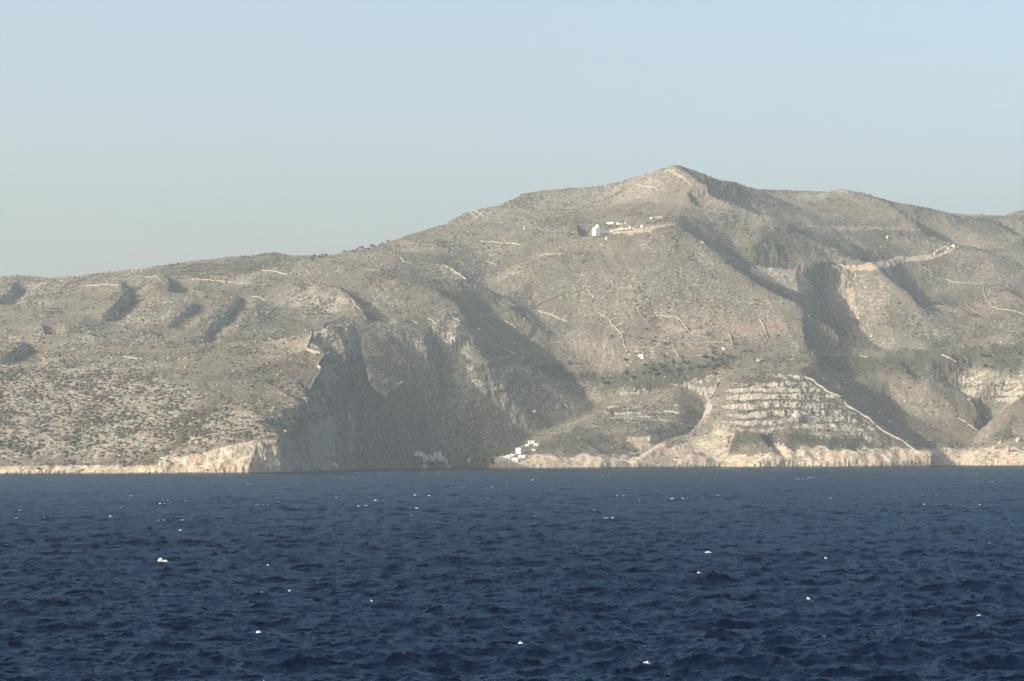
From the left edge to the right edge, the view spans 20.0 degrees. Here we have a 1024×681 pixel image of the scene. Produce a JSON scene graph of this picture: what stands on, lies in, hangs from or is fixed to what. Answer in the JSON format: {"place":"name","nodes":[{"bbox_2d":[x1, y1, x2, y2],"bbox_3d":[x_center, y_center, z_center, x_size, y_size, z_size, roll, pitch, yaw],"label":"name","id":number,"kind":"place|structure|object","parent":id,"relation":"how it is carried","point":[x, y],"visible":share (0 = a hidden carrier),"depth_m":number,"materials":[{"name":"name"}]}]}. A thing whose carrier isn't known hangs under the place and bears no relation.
{"place":"outdoors","nodes":[
{"label":"outdoors","id":0,"kind":"place"},
{"bbox_2d":[0,165,1023,473],"bbox_3d":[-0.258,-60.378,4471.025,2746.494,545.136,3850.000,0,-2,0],"label":"hills","id":1,"kind":"structure","parent":0,"point":[366,421],"depth_m":3963.06,"materials":[{"name":"stone"}]},
{"bbox_2d":[0,352,323,468],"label":"bushes","id":2,"kind":"object","parent":1,"relation":"on","point":[110,416],"visible":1,"depth_m":2842.00,"materials":[{"name":"green plant"}]},
{"bbox_2d":[191,279,265,284],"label":"stone wall","id":3,"kind":"structure","parent":1,"relation":"on","point":[225,281],"depth_m":4062.20,"materials":[{"name":"beige stone"}]},
{"bbox_2d":[309,354,324,400],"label":"stone wall","id":4,"kind":"structure","parent":1,"relation":"on","point":[319,372],"depth_m":3094.65,"materials":[{"name":"grey stone"}]},
{"bbox_2d":[307,328,327,354],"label":"stone wall","id":5,"kind":"structure","parent":1,"relation":"on","point":[310,331],"depth_m":3186.46,"materials":[{"name":"beige stone"}]},
{"bbox_2d":[311,403,330,411],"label":"stone wall","id":6,"kind":"structure","parent":1,"relation":"on","point":[320,407],"depth_m":3010.25,"materials":[{"name":"grey stone"}]},
{"bbox_2d":[332,462,338,470],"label":"sea rock","id":7,"kind":"object","parent":1,"relation":"on","point":[335,466],"visible":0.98,"depth_m":2974.98,"materials":[{"name":"grey stone"}]},
{"bbox_2d":[322,321,352,329],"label":"stone wall","id":8,"kind":"structure","parent":1,"relation":"on","point":[339,327],"depth_m":3270.47,"materials":[{"name":"grey stone"}]},
{"bbox_2d":[328,352,349,363],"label":"stone wall","id":9,"kind":"structure","parent":1,"relation":"on","point":[332,357],"depth_m":3192.36,"materials":[{"name":"grey stone"}]},
{"bbox_2d":[362,269,393,270],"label":"stone wall","id":10,"kind":"structure","parent":1,"relation":"on","point":[377,270],"depth_m":4154.02,"materials":[{"name":"beige stone"}]},
{"bbox_2d":[400,257,429,264],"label":"stone wall","id":11,"kind":"structure","parent":1,"relation":"on","point":[414,263],"depth_m":4254.94,"materials":[{"name":"beige stone"}]},
{"bbox_2d":[414,317,446,329],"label":"stone wall","id":12,"kind":"structure","parent":1,"relation":"on","point":[432,320],"depth_m":3910.76,"materials":[{"name":"beige stone"}]},
{"bbox_2d":[480,314,508,322],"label":"stone wall","id":13,"kind":"structure","parent":1,"relation":"on","point":[494,317],"depth_m":4106.40,"materials":[{"name":"grey stone"}]},
{"bbox_2d":[477,336,514,353],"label":"stone wall","id":14,"kind":"structure","parent":1,"relation":"on","point":[479,337],"depth_m":3954.79,"materials":[{"name":"grey stone"}]},
{"bbox_2d":[480,240,519,244],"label":"stone wall","id":15,"kind":"structure","parent":1,"relation":"on","point":[501,242],"depth_m":4498.63,"materials":[{"name":"beige stone"}]},
{"bbox_2d":[0,165,1023,466],"bbox_3d":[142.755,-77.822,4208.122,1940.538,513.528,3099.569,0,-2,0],"label":"scrub","id":16,"kind":"object","parent":1,"relation":"on","point":[388,275],"visible":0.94,"depth_m":4071.83,"materials":[{"name":"green plant"}]},
{"bbox_2d":[0,168,1023,469],"bbox_3d":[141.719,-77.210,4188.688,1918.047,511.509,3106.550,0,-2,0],"label":"loose stones","id":17,"kind":"object","parent":1,"relation":"on","point":[506,330],"visible":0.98,"depth_m":3987.09,"materials":[{"name":"grey stone"}]},
{"bbox_2d":[516,448,521,453],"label":"house","id":18,"kind":"structure","parent":1,"relation":"on","point":[518,450],"depth_m":3535.43,"materials":[{"name":"paint"}]},
{"bbox_2d":[492,293,564,313],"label":"stone wall","id":19,"kind":"structure","parent":1,"relation":"on","point":[526,307],"depth_m":4196.45,"materials":[{"name":"beige stone"}]},
{"bbox_2d":[508,302,566,321],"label":"stone wall","id":20,"kind":"structure","parent":1,"relation":"on","point":[541,312],"depth_m":4181.27,"materials":[{"name":"beige stone"}]},
{"bbox_2d":[516,253,564,263],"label":"stone wall","id":21,"kind":"structure","parent":1,"relation":"on","point":[540,255],"depth_m":4415.27,"materials":[{"name":"beige stone"}]},
{"bbox_2d":[592,224,610,235],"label":"church","id":22,"kind":"structure","parent":1,"relation":"on","point":[596,230],"depth_m":4456.26,"materials":[{"name":"paint"}]},
{"bbox_2d":[598,312,630,355],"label":"stone wall","id":23,"kind":"structure","parent":1,"relation":"on","point":[616,329],"depth_m":4117.22,"materials":[{"name":"beige stone"}]},
{"bbox_2d":[612,281,679,288],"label":"stone wall","id":24,"kind":"structure","parent":1,"relation":"on","point":[646,284],"depth_m":4248.68,"materials":[{"name":"beige stone"}]},
{"bbox_2d":[656,314,687,329],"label":"stone wall","id":25,"kind":"structure","parent":1,"relation":"on","point":[673,316],"depth_m":4156.45,"materials":[{"name":"beige stone"}]},
{"bbox_2d":[673,341,728,343],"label":"stone wall","id":26,"kind":"structure","parent":1,"relation":"on","point":[701,342],"depth_m":4056.92,"materials":[{"name":"beige stone"}]},
{"bbox_2d":[791,410,802,421],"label":"boulder","id":27,"kind":"object","parent":1,"relation":"on","point":[797,415],"visible":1,"depth_m":3663.36,"materials":[{"name":"beige stone"}]},
{"bbox_2d":[805,376,841,396],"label":"stone wall","id":28,"kind":"structure","parent":1,"relation":"on","point":[806,377],"depth_m":3777.11,"materials":[{"name":"beige stone"}]},
{"bbox_2d":[812,351,867,357],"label":"stone wall","id":29,"kind":"structure","parent":1,"relation":"on","point":[840,355],"depth_m":4120.23,"materials":[{"name":"grey stone"}]},
{"bbox_2d":[831,263,849,268],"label":"retaining wall","id":30,"kind":"structure","parent":1,"relation":"on","point":[837,266],"depth_m":4640.10,"materials":[{"name":"beige stone"}]},
{"bbox_2d":[844,401,873,423],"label":"stone wall","id":31,"kind":"structure","parent":1,"relation":"on","point":[859,412],"depth_m":3722.32,"materials":[{"name":"beige stone"}]},
{"bbox_2d":[876,425,927,457],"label":"stone wall","id":32,"kind":"structure","parent":1,"relation":"on","point":[919,452],"depth_m":3647.99,"materials":[{"name":"beige stone"}]},
{"bbox_2d":[934,245,946,254],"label":"retaining wall","id":33,"kind":"structure","parent":1,"relation":"on","point":[939,250],"depth_m":4931.71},
{"bbox_2d":[922,266,979,283],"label":"stone wall","id":34,"kind":"structure","parent":1,"relation":"on","point":[948,279],"depth_m":4857.49,"materials":[{"name":"beige stone"}]},
{"bbox_2d":[982,283,1023,313],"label":"stone wall","id":35,"kind":"structure","parent":1,"relation":"on","point":[997,308],"depth_m":4694.79,"materials":[{"name":"beige stone"}]},
{"bbox_2d":[1006,445,1010,451],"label":"building","id":36,"kind":"structure","parent":1,"relation":"on","point":[1008,448],"depth_m":3662.63,"materials":[{"name":"white paint"}]},
{"bbox_2d":[0,466,1023,680],"bbox_3d":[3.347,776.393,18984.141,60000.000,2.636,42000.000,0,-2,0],"label":"sea","id":37,"kind":"structure","parent":0,"point":[479,574],"depth_m":338.60,"materials":[{"name":"liquid"}]},
{"bbox_2d":[0,0,1023,277],"label":"sky","id":38,"kind":"structure","parent":0,"point":[136,134],"materials":[{"name":"blue"}]}
]}

